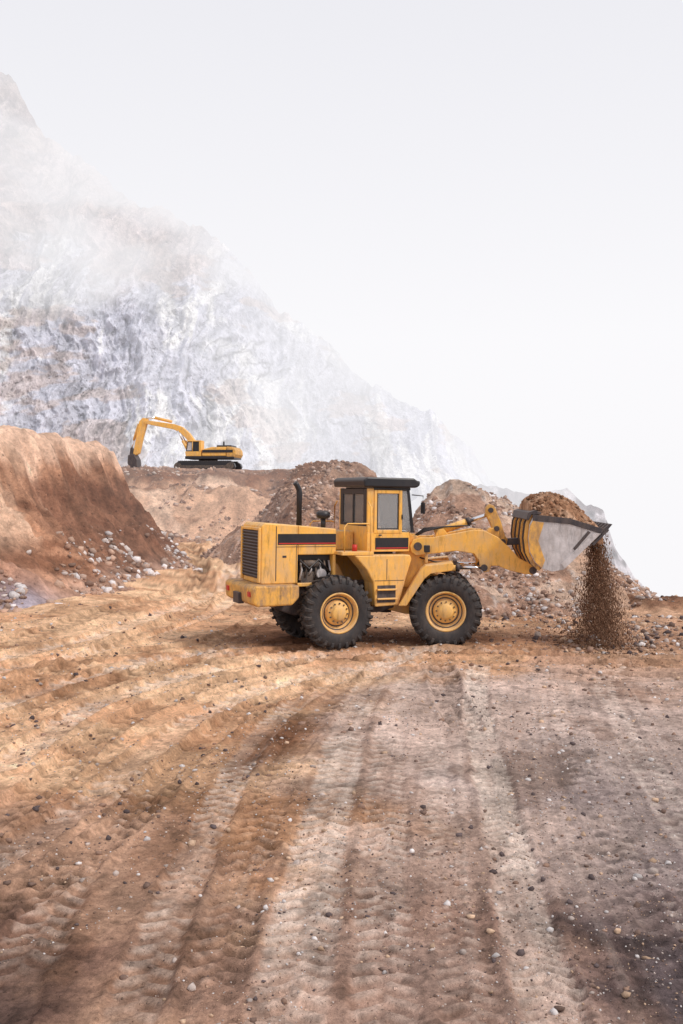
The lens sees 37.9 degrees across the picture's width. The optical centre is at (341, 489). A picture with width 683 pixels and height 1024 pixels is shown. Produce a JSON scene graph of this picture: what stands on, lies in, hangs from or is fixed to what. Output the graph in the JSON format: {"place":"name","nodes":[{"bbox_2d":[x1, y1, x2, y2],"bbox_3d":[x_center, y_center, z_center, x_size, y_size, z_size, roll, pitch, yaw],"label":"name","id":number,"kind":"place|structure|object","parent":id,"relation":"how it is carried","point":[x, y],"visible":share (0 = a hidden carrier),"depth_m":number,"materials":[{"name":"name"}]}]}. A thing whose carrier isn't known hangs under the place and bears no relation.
{"place":"outdoors","nodes":[
{"label":"outdoors","id":0,"kind":"place"},
{"bbox_2d":[121,466,295,542],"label":"dirt bank","id":1,"kind":"structure","parent":0,"point":[207,505],"depth_m":60.08,"materials":[{"name":"soil"}]},
{"bbox_2d":[128,416,242,468],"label":"excavator","id":2,"kind":"object","parent":1,"relation":"on","point":[207,458],"visible":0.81,"depth_m":78.83,"materials":[{"name":"yellow metal"}]},
{"bbox_2d":[186,442,198,450],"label":"cab window","id":3,"kind":"structure","parent":2,"relation":"in","point":[195,444],"depth_m":78.74,"materials":[{"name":"glass"}]},
{"bbox_2d":[0,72,497,501],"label":"mountain","id":4,"kind":"structure","parent":0,"point":[121,315],"depth_m":187.42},
{"bbox_2d":[279,543,335,543],"bbox_3d":[-0.662,1.047,19.468,1.190,0.022,0.008,1,0,-23],"label":"hood red line","id":5,"kind":"object","parent":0,"point":[307,543],"visible":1,"depth_m":19.47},
{"bbox_2d":[0,541,682,1023],"bbox_3d":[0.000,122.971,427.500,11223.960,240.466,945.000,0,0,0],"label":"ground","id":6,"kind":"structure","parent":0,"point":[76,981],"depth_m":9.45,"materials":[{"name":"soil"}]},
{"bbox_2d":[0,425,198,609],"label":"dirt mound","id":7,"kind":"object","parent":6,"relation":"on","point":[51,484],"visible":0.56,"depth_m":31.92,"materials":[{"name":"soil"}]},
{"bbox_2d":[272,609,305,635],"bbox_3d":[-0.784,2.389,21.000,1.377,1.377,0.490,7,-3,-23],"label":"tire","id":8,"kind":"object","parent":6,"relation":"on","point":[293,622],"visible":0.16,"depth_m":20.64,"materials":[{"name":"rubber"}]},
{"bbox_2d":[269,608,308,637],"bbox_3d":[-0.784,2.389,21.000,1.450,1.450,0.514,7,-3,-23],"label":"tread","id":9,"kind":"object","parent":6,"relation":"on","point":[280,623],"visible":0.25,"depth_m":20.66,"materials":[{"name":"rubber"}]},
{"bbox_2d":[202,461,394,564],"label":"gravel pile","id":10,"kind":"object","parent":6,"relation":"on","point":[229,543],"visible":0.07,"depth_m":42.80,"materials":[{"name":"gravel"}]},
{"bbox_2d":[297,575,372,650],"bbox_3d":[-0.120,2.389,19.435,1.450,1.450,0.514,7,-3,-23],"label":"tread","id":11,"kind":"object","parent":6,"relation":"on","point":[306,609],"visible":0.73,"depth_m":19.20,"materials":[{"name":"rubber"}]},
{"bbox_2d":[300,577,370,647],"bbox_3d":[-0.120,2.389,19.435,1.377,1.377,0.490,7,-3,-23],"label":"tire","id":12,"kind":"object","parent":6,"relation":"on","point":[356,595],"visible":0.81,"depth_m":19.20,"materials":[{"name":"rubber"}]},
{"bbox_2d":[271,580,393,614],"bbox_3d":[-0.242,2.182,20.307,2.650,0.600,0.760,1,0,-23],"label":"chassis","id":13,"kind":"object","parent":12,"relation":"on","point":[292,609],"visible":0.25,"depth_m":19.64,"materials":[{"name":"metal"}]},
{"bbox_2d":[225,578,298,606],"bbox_3d":[-1.597,2.022,19.732,0.938,0.400,1.860,1,0,-23],"label":"counterweight","id":14,"kind":"object","parent":13,"relation":"on","point":[266,595],"visible":0.9,"depth_m":18.95,"materials":[{"name":"yellow paint"}]},
{"bbox_2d":[233,591,243,603],"bbox_3d":[-2.022,2.105,19.551,0.120,0.220,0.360,1,0,-23],"label":"tow hitch","id":15,"kind":"object","parent":14,"relation":"attached to","point":[237,597],"visible":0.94,"depth_m":19.41,"materials":[{"name":"metal"}]},
{"bbox_2d":[243,521,297,583],"bbox_3d":[-1.427,1.234,19.804,0.750,1.176,1.200,1,0,-23],"label":"hood rear section","id":16,"kind":"object","parent":13,"relation":"on","point":[284,568],"visible":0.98,"depth_m":19.24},
{"bbox_2d":[240,526,243,577],"bbox_3d":[-2.011,1.259,20.153,0.048,1.060,0.070,1,0,-23],"label":"grille post","id":17,"kind":"object","parent":16,"relation":"attached to","point":[241,567],"visible":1,"depth_m":20.12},
{"bbox_2d":[242,526,257,529],"bbox_3d":[-1.790,0.756,19.650,0.048,0.055,1.030,1,0,-23],"label":"grille top","id":18,"kind":"object","parent":16,"relation":"attached to","point":[250,528],"visible":1,"depth_m":19.62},
{"bbox_2d":[243,529,257,577],"bbox_3d":[-1.778,1.254,19.655,0.015,0.930,1.040,1,0,-23],"label":"grille panel","id":19,"kind":"object","parent":16,"relation":"attached to","point":[250,554],"visible":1,"depth_m":19.68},
{"bbox_2d":[257,528,260,582],"bbox_3d":[-1.581,1.259,19.141,0.048,1.060,0.070,1,0,-23],"label":"grille post","id":20,"kind":"object","parent":16,"relation":"attached to","point":[259,558],"visible":1,"depth_m":19.11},
{"bbox_2d":[293,481,301,525],"bbox_3d":[-0.882,0.295,19.926,0.203,0.953,0.124,1,0,-23],"label":"exhaust pipe","id":21,"kind":"object","parent":16,"relation":"attached to","point":[296,484],"visible":0.88,"depth_m":19.89,"materials":[{"name":"metal"}]},
{"bbox_2d":[278,534,335,544],"bbox_3d":[-0.669,0.967,19.470,1.215,0.210,0.010,1,0,-23],"label":"hood stripe","id":22,"kind":"object","parent":16,"relation":"attached to","point":[306,538],"visible":1,"depth_m":19.46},
{"bbox_2d":[288,524,335,554],"bbox_3d":[-0.709,0.989,20.109,0.797,0.572,1.200,1,0,-23],"label":"hood upper section","id":23,"kind":"object","parent":16,"relation":"attached to","point":[313,550],"visible":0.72,"depth_m":19.55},
{"bbox_2d":[316,511,329,518],"bbox_3d":[-0.368,0.499,20.036,0.280,0.160,0.280,1,0,-23],"label":"air precleaner","id":24,"kind":"object","parent":16,"relation":"on","point":[322,514],"visible":1,"depth_m":19.93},
{"bbox_2d":[335,550,392,554],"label":"platform deck","id":25,"kind":"structure","parent":16,"relation":"attached to","point":[374,552],"depth_m":20.25,"materials":[{"name":"metal"}]},
{"bbox_2d":[336,530,352,549],"bbox_3d":[-0.131,1.035,20.560,0.580,0.400,0.580,1,0,-23],"label":"hydraulic tank","id":26,"kind":"object","parent":25,"relation":"on","point":[340,539],"visible":0.41,"depth_m":20.34,"materials":[{"name":"metal"}]},
{"bbox_2d":[340,524,366,550],"bbox_3d":[0.251,0.983,20.516,0.052,0.507,1.330,1,0,-23],"label":"cab rear","id":27,"kind":"object","parent":25,"relation":"on","point":[359,536],"visible":0.51,"depth_m":20.23,"materials":[{"name":"yellow paint"}]},
{"bbox_2d":[340,488,343,523],"bbox_3d":[0.026,0.350,21.065,0.056,0.760,0.147,1,0,-23],"label":"cab rear post","id":28,"kind":"object","parent":27,"relation":"on","point":[342,509],"visible":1,"depth_m":21.02,"materials":[{"name":"metal"}]},
{"bbox_2d":[343,522,362,525],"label":"cab rear sill","id":29,"kind":"structure","parent":27,"relation":"on","point":[345,523],"depth_m":20.47,"materials":[{"name":"yellow paint"}]},
{"bbox_2d":[352,494,354,524],"bbox_3d":[0.258,0.385,20.519,0.055,0.690,0.060,1,0,-23],"label":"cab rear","id":30,"kind":"object","parent":29,"relation":"on","point":[353,511],"visible":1,"depth_m":20.49,"materials":[{"name":"black paint"}]},
{"bbox_2d":[344,494,363,522],"bbox_3d":[0.258,0.380,20.519,0.012,0.580,1.040,1,0,-23],"label":"glass","id":31,"kind":"object","parent":29,"relation":"on","point":[348,499],"visible":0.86,"depth_m":20.47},
{"bbox_2d":[363,488,366,525],"bbox_3d":[0.490,0.350,19.973,0.056,0.760,0.147,1,0,-23],"label":"cab rear post","id":32,"kind":"object","parent":27,"relation":"on","point":[365,507],"visible":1,"depth_m":19.93,"materials":[{"name":"yellow paint"}]},
{"label":"cab floor","id":33,"kind":"structure","parent":25,"relation":"on","visible":0},
{"bbox_2d":[366,532,408,551],"bbox_3d":[0.932,1.050,20.050,0.940,0.388,0.050,1,0,-23],"label":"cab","id":34,"kind":"object","parent":33,"relation":"on","point":[391,535],"visible":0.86,"depth_m":19.98,"materials":[{"name":"yellow paint"}]},
{"bbox_2d":[366,488,373,531],"bbox_3d":[0.573,0.410,19.897,0.140,0.880,0.050,1,0,-23],"label":"cab rear post","id":35,"kind":"object","parent":34,"relation":"on","point":[370,495],"visible":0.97,"depth_m":19.87,"materials":[{"name":"metal"}]},
{"bbox_2d":[373,490,376,532],"bbox_3d":[0.677,0.437,19.925,0.065,0.870,0.042,1,0,-23],"label":"door frame rear","id":36,"kind":"object","parent":34,"relation":"on","point":[375,513],"depth_m":19.90,"materials":[{"name":"yellow paint"}]},
{"bbox_2d":[377,530,398,532],"bbox_3d":[0.928,0.841,20.031,0.490,0.070,0.042,1,0,-23],"label":"door panel","id":37,"kind":"object","parent":34,"relation":"on","point":[387,531],"depth_m":20.01,"materials":[{"name":"yellow paint"}]},
{"bbox_2d":[398,490,401,532],"bbox_3d":[1.190,0.445,20.142,0.070,0.870,0.042,1,0,-23],"label":"door frame front","id":38,"kind":"object","parent":34,"relation":"on","point":[400,514],"depth_m":20.12,"materials":[{"name":"yellow paint"}]},
{"bbox_2d":[375,538,408,548],"bbox_3d":[1.018,1.082,20.054,0.743,0.240,0.008,0,0,-23],"label":"cab stripe","id":39,"kind":"object","parent":33,"relation":"on","point":[389,542],"depth_m":20.05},
{"bbox_2d":[296,583,311,586],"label":"hood sill","id":40,"kind":"structure","parent":13,"relation":"on","point":[303,584],"depth_m":19.45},
{"bbox_2d":[295,554,329,586],"bbox_3d":[-0.722,1.600,20.103,0.770,0.650,0.840,1,0,-23],"label":"engine bay","id":41,"kind":"object","parent":13,"relation":"on","point":[314,557],"visible":0.18,"depth_m":19.70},
{"bbox_2d":[299,571,318,582],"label":"engine block","id":42,"kind":"structure","parent":41,"relation":"in","point":[308,579],"depth_m":19.59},
{"bbox_2d":[302,560,318,566],"bbox_3d":[-0.613,1.454,19.606,0.300,0.136,0.140,1,0,-23],"label":"engine filter","id":43,"kind":"object","parent":41,"relation":"in","point":[308,563],"visible":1,"depth_m":19.55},
{"bbox_2d":[299,558,330,572],"bbox_3d":[-0.526,1.496,19.594,0.684,0.292,0.080,1,0,-23],"label":"engine hose","id":44,"kind":"object","parent":41,"relation":"in","point":[311,566],"visible":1,"depth_m":19.57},
{"bbox_2d":[316,568,325,577],"bbox_3d":[-0.420,1.657,19.709,0.200,0.195,0.160,1,0,-23],"label":"engine alternator","id":45,"kind":"object","parent":41,"relation":"in","point":[320,572],"visible":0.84,"depth_m":19.63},
{"bbox_2d":[330,554,335,574],"bbox_3d":[-0.377,1.580,20.250,0.061,0.600,1.200,1,0,-23],"label":"hood front post","id":46,"kind":"object","parent":13,"relation":"on","point":[332,561],"visible":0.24,"depth_m":19.71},
{"bbox_2d":[387,555,444,613],"bbox_3d":[1.752,1.766,20.756,1.766,1.568,0.680,0,0,3],"label":"front frame","id":47,"kind":"object","parent":13,"relation":"attached to","point":[401,609],"visible":0.12,"depth_m":20.44,"materials":[{"name":"yellow paint"}]},
{"bbox_2d":[396,535,424,586],"bbox_3d":[1.410,1.451,20.401,0.700,1.098,0.055,0,0,3],"label":"tower plate","id":48,"kind":"object","parent":47,"relation":"attached to","point":[416,563],"visible":0.26,"depth_m":20.37,"materials":[{"name":"yellow paint"}]},
{"bbox_2d":[433,529,446,536],"bbox_3d":[2.087,1.001,20.739,0.338,0.398,0.600,0,0,3],"label":"lug","id":49,"kind":"object","parent":47,"relation":"attached to","point":[440,532],"visible":0.23,"depth_m":20.44,"materials":[{"name":"yellow paint"}]},
{"bbox_2d":[434,519,467,533],"bbox_3d":[2.275,0.780,20.669,0.729,0.378,0.150,0,0,3],"label":"tilt cylinder","id":50,"kind":"object","parent":49,"relation":"attached to","point":[460,522],"visible":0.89,"depth_m":20.61,"materials":[{"name":"yellow paint"}]},
{"bbox_2d":[470,514,485,521],"bbox_3d":[2.879,0.566,20.637,0.457,0.229,0.084,0,0,3],"label":"tilt rod","id":51,"kind":"object","parent":50,"relation":"on","point":[476,518],"visible":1,"depth_m":20.61,"materials":[{"name":"silver metal"}]},
{"bbox_2d":[417,525,470,535],"bbox_3d":[2.054,0.869,20.515,1.210,0.286,0.082,0,0,3],"label":"hydraulic hose","id":52,"kind":"object","parent":47,"relation":"on","point":[442,527],"visible":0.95,"depth_m":20.49,"materials":[{"name":"rubber"}]},
{"bbox_2d":[320,593,357,633],"bbox_3d":[-0.068,2.389,19.314,0.804,0.804,0.168,7,-3,-23],"label":"rim","id":53,"kind":"object","parent":12,"relation":"on","point":[339,612],"visible":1,"depth_m":19.30,"materials":[{"name":"paint"}]},
{"bbox_2d":[324,598,348,626],"bbox_3d":[-0.097,2.389,19.382,0.547,0.547,0.006,7,-3,-22],"label":"hub groove","id":54,"kind":"object","parent":53,"relation":"attached to","point":[324,612],"visible":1,"depth_m":19.37,"materials":[{"name":"metal"}]},
{"bbox_2d":[322,596,352,629],"bbox_3d":[-0.077,2.389,19.336,0.672,0.672,0.010,7,-3,-22],"label":"rim groove","id":55,"kind":"object","parent":53,"relation":"attached to","point":[349,621],"visible":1,"depth_m":19.35,"materials":[{"name":"metal"}]},
{"bbox_2d":[0,459,682,654],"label":"rock rubble","id":56,"kind":"object","parent":6,"relation":"on","point":[18,591],"visible":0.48,"depth_m":28.58,"materials":[{"name":"stone"}]},
{"bbox_2d":[0,603,682,1023],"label":"loose stones","id":57,"kind":"object","parent":6,"relation":"on","point":[432,945],"visible":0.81,"depth_m":9.09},
{"bbox_2d":[411,576,479,644],"bbox_3d":[2.074,2.410,19.888,1.377,1.377,0.490,3,0,3],"label":"tire","id":58,"kind":"object","parent":6,"relation":"on","point":[466,597],"visible":0.73,"depth_m":19.66,"materials":[{"name":"rubber"}]},
{"bbox_2d":[425,591,465,631],"bbox_3d":[2.067,2.410,19.756,0.804,0.804,0.168,3,0,3],"label":"wheel rim","id":59,"kind":"object","parent":58,"relation":"on","point":[445,611],"visible":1,"depth_m":19.73,"materials":[{"name":"paint"}]},
{"bbox_2d":[432,597,458,623],"bbox_3d":[2.071,2.410,19.831,0.547,0.547,0.006,3,0,3],"label":"front near hub groove","id":60,"kind":"object","parent":59,"relation":"attached to","point":[452,600],"visible":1,"depth_m":19.83,"materials":[{"name":"metal"}]},
{"bbox_2d":[429,594,462,627],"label":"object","id":61,"kind":"object","parent":59,"relation":"attached to","point":[453,597],"visible":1,"depth_m":19.78,"materials":[{"name":"metal"}]},
{"bbox_2d":[409,574,481,644],"bbox_3d":[2.074,2.410,19.888,1.450,1.450,0.514,3,0,3],"label":"tire tread","id":62,"kind":"object","parent":6,"relation":"on","point":[436,577],"visible":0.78,"depth_m":19.66,"materials":[{"name":"rubber"}]},
{"bbox_2d":[441,571,468,582],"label":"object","id":63,"kind":"object","parent":6,"relation":"on","point":[458,573],"visible":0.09,"depth_m":21.36,"materials":[{"name":"rubber"}]},
{"bbox_2d":[428,556,448,559],"bbox_3d":[1.774,1.871,21.581,1.091,0.858,0.530,0,0,3],"label":"front fender","id":64,"kind":"object","parent":63,"relation":"attached to","point":[439,558],"visible":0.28,"depth_m":21.31,"materials":[{"name":"yellow paint"}]},
{"bbox_2d":[394,479,651,616],"bbox_3d":[5.715,6.086,30.740,17.430,12.831,18.480,0,0,0],"label":"gravel pile","id":65,"kind":"object","parent":6,"relation":"on","point":[460,495],"visible":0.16,"depth_m":26.71,"materials":[{"name":"gravel"}]},
{"bbox_2d":[518,623,672,667],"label":"spilled clods","id":66,"kind":"object","parent":6,"relation":"on","point":[586,645],"visible":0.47,"depth_m":20.12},
{"bbox_2d":[544,534,656,647],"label":"falling dirt","id":67,"kind":"structure","parent":6,"relation":"on","point":[598,590],"depth_m":19.93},
{"bbox_2d":[0,0,682,596],"label":"sky","id":68,"kind":"structure","parent":0,"point":[477,205],"materials":[{"name":"white"}]},
{"bbox_2d":[348,553,410,606],"bbox_3d":[0.738,1.802,19.924,1.245,1.019,0.470,1,0,-23],"label":"side tank","id":69,"kind":"object","parent":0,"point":[373,569],"visible":0.8,"depth_m":19.75,"materials":[{"name":"metal"}]},
{"bbox_2d":[335,555,362,579],"bbox_3d":[0.163,1.802,21.277,1.245,1.019,0.470,1,0,-23],"label":"inner fender","id":70,"kind":"object","parent":69,"relation":"attached to","point":[345,566],"visible":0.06,"depth_m":21.02,"materials":[{"name":"yellow paint"}]},
{"bbox_2d":[335,550,373,555],"bbox_3d":[0.237,1.250,19.712,0.680,0.070,0.470,1,0,-23],"label":"fender","id":71,"kind":"object","parent":69,"relation":"on","point":[349,553],"visible":1,"depth_m":19.54,"materials":[{"name":"yellow paint"}]},
{"bbox_2d":[344,523,369,551],"bbox_3d":[0.304,0.933,19.528,0.560,0.564,0.028,1,0,-23],"label":"handrail","id":72,"kind":"object","parent":71,"relation":"on","point":[344,531],"visible":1,"depth_m":19.43,"materials":[{"name":"metal"}]},
{"bbox_2d":[368,501,371,551],"bbox_3d":[0.553,0.723,19.701,0.033,0.993,0.156,1,0,-23],"label":"handrail","id":73,"kind":"object","parent":71,"relation":"on","point":[370,522],"visible":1,"depth_m":19.63,"materials":[{"name":"metal"}]},
{"bbox_2d":[377,585,395,602],"bbox_3d":[0.890,2.064,19.730,0.400,0.340,0.008,1,0,-23],"label":"step recess","id":74,"kind":"object","parent":69,"relation":"attached to","point":[386,594],"visible":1,"depth_m":19.73,"materials":[{"name":"metal"}]},
{"bbox_2d":[421,502,424,513],"bbox_3d":[1.646,0.370,20.109,0.040,0.230,0.140,1,0,-23],"label":"mirror","id":75,"kind":"object","parent":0,"point":[422,507],"visible":1,"depth_m":20.08,"materials":[{"name":"black paint"}]},
{"bbox_2d":[418,528,523,563],"bbox_3d":[2.726,1.264,21.171,2.563,0.908,0.110,0,0,3],"label":"boom arm","id":76,"kind":"object","parent":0,"point":[463,530],"visible":0.15,"depth_m":21.13},
{"bbox_2d":[402,484,642,586],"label":"rocky hill","id":77,"kind":"structure","parent":0,"point":[594,513],"depth_m":74.58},
{"bbox_2d":[512,508,540,519],"bbox_3d":[3.821,0.499,20.648,0.287,0.196,2.420,0,0,3],"label":"bucket top lip","id":78,"kind":"object","parent":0,"point":[522,514],"visible":0.88,"depth_m":20.10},
{"bbox_2d":[590,529,608,545],"bbox_3d":[5.104,0.925,20.581,0.336,0.327,2.440,0,0,3],"label":"bucket cutting edge","id":79,"kind":"object","parent":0,"point":[599,537],"visible":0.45,"depth_m":19.37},
{"bbox_3d":[3.921,1.630,21.122,0.150,0.150,0.147,0,0,3],"label":"boom pin","id":80,"kind":"object","parent":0,"visible":0},
{"bbox_2d":[410,530,532,574],"bbox_3d":[2.677,1.264,20.242,2.563,0.908,0.110,0,0,3],"label":"boom arm","id":81,"kind":"object","parent":80,"relation":"attached to","point":[488,549],"visible":0.94,"depth_m":20.18},
{"bbox_2d":[414,542,421,550],"bbox_3d":[1.554,1.150,20.288,0.170,0.170,0.147,0,0,3],"label":"boom pin","id":82,"kind":"object","parent":81,"relation":"attached to","point":[417,546],"visible":1,"depth_m":20.21,"materials":[{"name":"metal"}]},
{"bbox_2d":[457,562,476,565],"bbox_3d":[2.693,1.580,21.188,0.500,0.082,0.084,0,0,3],"label":"lift rod","id":83,"kind":"object","parent":81,"relation":"attached to","point":[469,563],"visible":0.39,"depth_m":21.15,"materials":[{"name":"silver metal"}]},
{"bbox_2d":[460,565,480,569],"bbox_3d":[2.643,1.580,20.229,0.500,0.082,0.084,0,0,3],"label":"lift rod","id":84,"kind":"object","parent":81,"relation":"attached to","point":[465,567],"visible":1,"depth_m":20.20,"materials":[{"name":"silver metal"}]},
{"bbox_2d":[486,527,499,538],"bbox_3d":[3.068,1.039,20.687,0.492,0.515,0.320,0,0,3],"label":"bellcrank bracket","id":85,"kind":"object","parent":81,"relation":"attached to","point":[492,531],"visible":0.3,"depth_m":20.52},
{"bbox_2d":[485,504,507,543],"bbox_3d":[3.202,0.725,20.620,0.456,0.860,0.180,0,0,3],"label":"bellcrank","id":86,"kind":"object","parent":81,"relation":"attached to","point":[493,518],"visible":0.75,"depth_m":20.53,"materials":[{"name":"yellow paint"}]},
{"bbox_2d":[506,538,518,544],"bbox_3d":[3.601,1.065,20.599,0.576,0.169,0.140,0,0,3],"label":"bucket link","id":87,"kind":"object","parent":86,"relation":"attached to","point":[512,541],"visible":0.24,"depth_m":20.53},
{"bbox_3d":[1.646,1.850,20.281,0.496,0.500,0.160,0,0,3],"label":"fender bracket","id":88,"kind":"object","parent":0,"visible":0},
{"bbox_2d":[398,561,453,605],"bbox_3d":[1.687,1.871,19.934,1.091,0.858,0.530,0,0,3],"label":"front fender","id":89,"kind":"object","parent":88,"relation":"attached to","point":[424,572],"visible":0.95,"depth_m":19.68,"materials":[{"name":"yellow paint"}]},
{"bbox_3d":[0.975,0.951,20.823,0.159,0.512,0.060,1,0,-23],"label":"steering column","id":90,"kind":"object","parent":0,"visible":0},
{"bbox_2d":[378,519,393,525],"bbox_3d":[0.933,0.680,20.805,0.334,0.147,0.368,1,0,-23],"label":"steering wheel","id":91,"kind":"object","parent":90,"relation":"attached to","point":[379,524],"visible":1,"depth_m":20.75,"materials":[{"name":"black paint"}]},
{"bbox_3d":[4.420,1.050,20.617,1.430,1.100,2.340,0,0,3],"label":"bucket","id":92,"kind":"object","parent":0,"visible":0},
{"bbox_2d":[510,517,518,557],"bbox_3d":[3.864,1.032,21.767,0.338,1.118,0.040,0,0,3],"label":"bucket rib","id":93,"kind":"object","parent":92,"relation":"in","point":[511,534],"visible":0.17,"depth_m":21.75,"materials":[{"name":"metal"}]},
{"bbox_2d":[512,517,520,558],"bbox_3d":[3.847,1.032,21.448,0.338,1.118,0.040,0,0,3],"label":"bucket rib","id":94,"kind":"object","parent":92,"relation":"in","point":[513,535],"visible":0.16,"depth_m":21.43,"materials":[{"name":"yellow paint"}]},
{"bbox_2d":[514,518,521,558],"bbox_3d":[3.830,1.032,21.128,0.338,1.118,0.040,0,0,3],"label":"bucket rib","id":95,"kind":"object","parent":92,"relation":"in","point":[515,536],"visible":0.2,"depth_m":21.11,"materials":[{"name":"metal"}]},
{"bbox_2d":[516,518,524,560],"bbox_3d":[3.814,1.032,20.809,0.338,1.118,0.040,0,0,3],"label":"bucket rib","id":96,"kind":"object","parent":92,"relation":"in","point":[517,536],"visible":0.17,"depth_m":20.80,"materials":[{"name":"yellow paint"}]},
{"bbox_2d":[518,519,526,561],"bbox_3d":[3.797,1.032,20.489,0.338,1.118,0.040,0,0,3],"label":"bucket rib","id":97,"kind":"object","parent":92,"relation":"in","point":[520,521],"visible":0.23,"depth_m":20.48,"materials":[{"name":"metal"}]},
{"bbox_2d":[520,519,528,562],"bbox_3d":[3.780,1.032,20.169,0.338,1.118,0.040,0,0,3],"label":"bucket rib","id":98,"kind":"object","parent":92,"relation":"in","point":[521,528],"visible":0.35,"depth_m":20.16,"materials":[{"name":"yellow paint"}]},
{"bbox_2d":[522,520,536,569],"bbox_3d":[3.763,1.032,19.850,0.338,1.118,0.040,0,0,3],"label":"bucket rib","id":99,"kind":"object","parent":92,"relation":"attached to","point":[523,529],"visible":0.33,"depth_m":19.84,"materials":[{"name":"metal"}]},
{"bbox_2d":[524,515,540,570],"bbox_3d":[3.747,1.032,19.530,0.338,1.118,0.040,0,0,3],"label":"bucket rib","id":100,"kind":"object","parent":92,"relation":"attached to","point":[536,566],"visible":1,"depth_m":19.52,"materials":[{"name":"yellow paint"}]},
{"bbox_2d":[519,493,602,543],"bbox_3d":[4.475,0.563,20.614,1.400,1.014,2.320,0,0,3],"label":"dirt load","id":101,"kind":"object","parent":92,"relation":"in","point":[570,511],"visible":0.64,"depth_m":19.73},
{"bbox_2d":[526,491,594,525],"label":"dirt load clods","id":102,"kind":"object","parent":101,"relation":"on","point":[550,502],"visible":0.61,"depth_m":19.83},
{"bbox_2d":[528,517,596,571],"bbox_3d":[4.343,1.050,19.424,1.427,1.099,0.044,0,0,3],"label":"bucket side","id":103,"kind":"object","parent":92,"relation":"attached to","point":[558,542],"depth_m":19.43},
{"bbox_2d":[561,533,600,568],"bbox_3d":[4.662,1.189,19.394,0.777,0.698,0.015,0,0,3],"label":"bucket wear plate","id":104,"kind":"object","parent":103,"relation":"attached to","point":[571,557],"visible":1,"depth_m":19.39,"materials":[{"name":"metal"}]},
{"bbox_2d":[573,531,590,549],"bbox_3d":[4.681,0.990,19.393,0.337,0.377,0.014,0,0,3],"label":"bucket gusset","id":105,"kind":"object","parent":103,"relation":"attached to","point":[581,540],"visible":1,"depth_m":19.39,"materials":[{"name":"metal"}]},
{"bbox_2d":[533,514,602,533],"bbox_3d":[4.412,0.670,19.407,1.359,0.378,0.016,0,0,3],"label":"bucket side edge","id":106,"kind":"object","parent":92,"relation":"attached to","point":[566,521],"visible":1,"depth_m":19.40,"materials":[{"name":"metal"}]},
{"label":"cab rear post","id":107,"kind":"object","parent":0,"visible":0},
{"bbox_2d":[334,477,418,487],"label":"cab roof","id":108,"kind":"structure","parent":107,"relation":"on","point":[367,482],"depth_m":20.05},
{"bbox_2d":[343,488,363,493],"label":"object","id":109,"kind":"object","parent":108,"relation":"attached to","point":[353,490],"visible":1,"depth_m":20.49,"materials":[{"name":"black paint"}]},
{"bbox_2d":[378,493,384,529],"bbox_3d":[0.853,0.423,21.527,0.169,0.880,0.050,1,0,-23],"label":"windshield post","id":110,"kind":"object","parent":108,"relation":"attached to","point":[380,513],"visible":0.56,"depth_m":21.50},
{"bbox_2d":[377,490,398,493],"bbox_3d":[0.938,0.041,20.035,0.490,0.070,0.042,1,0,-23],"label":"door frame top","id":111,"kind":"object","parent":108,"relation":"attached to","point":[389,491],"depth_m":20.02,"materials":[{"name":"yellow paint"}]},
{"bbox_2d":[374,487,410,489],"bbox_3d":[1.020,-0.018,20.087,0.820,0.050,0.050,1,0,-23],"label":"cab top rail","id":112,"kind":"object","parent":108,"relation":"attached to","point":[378,488],"visible":1,"depth_m":20.05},
{"bbox_2d":[380,490,409,530],"bbox_3d":[1.115,0.423,20.883,0.120,0.840,1.320,1,0,-23],"label":"window","id":113,"kind":"structure","parent":108,"relation":"attached to","point":[388,506],"depth_m":20.95,"materials":[{"name":"grey glass"}]},
{"bbox_2d":[406,489,413,531],"bbox_3d":[1.396,0.423,20.247,0.169,0.880,0.050,1,0,-23],"label":"windshield post","id":114,"kind":"object","parent":108,"relation":"attached to","point":[410,512],"visible":1,"depth_m":20.22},
{"label":"door glass","id":115,"kind":"object","parent":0,"visible":0},
{"bbox_2d":[397,494,398,528],"bbox_3d":[1.140,0.439,20.128,0.026,0.720,0.014,1,0,-23],"label":"door seal","id":116,"kind":"object","parent":115,"relation":"attached to","point":[397,509],"depth_m":20.12,"materials":[{"name":"rubber"}]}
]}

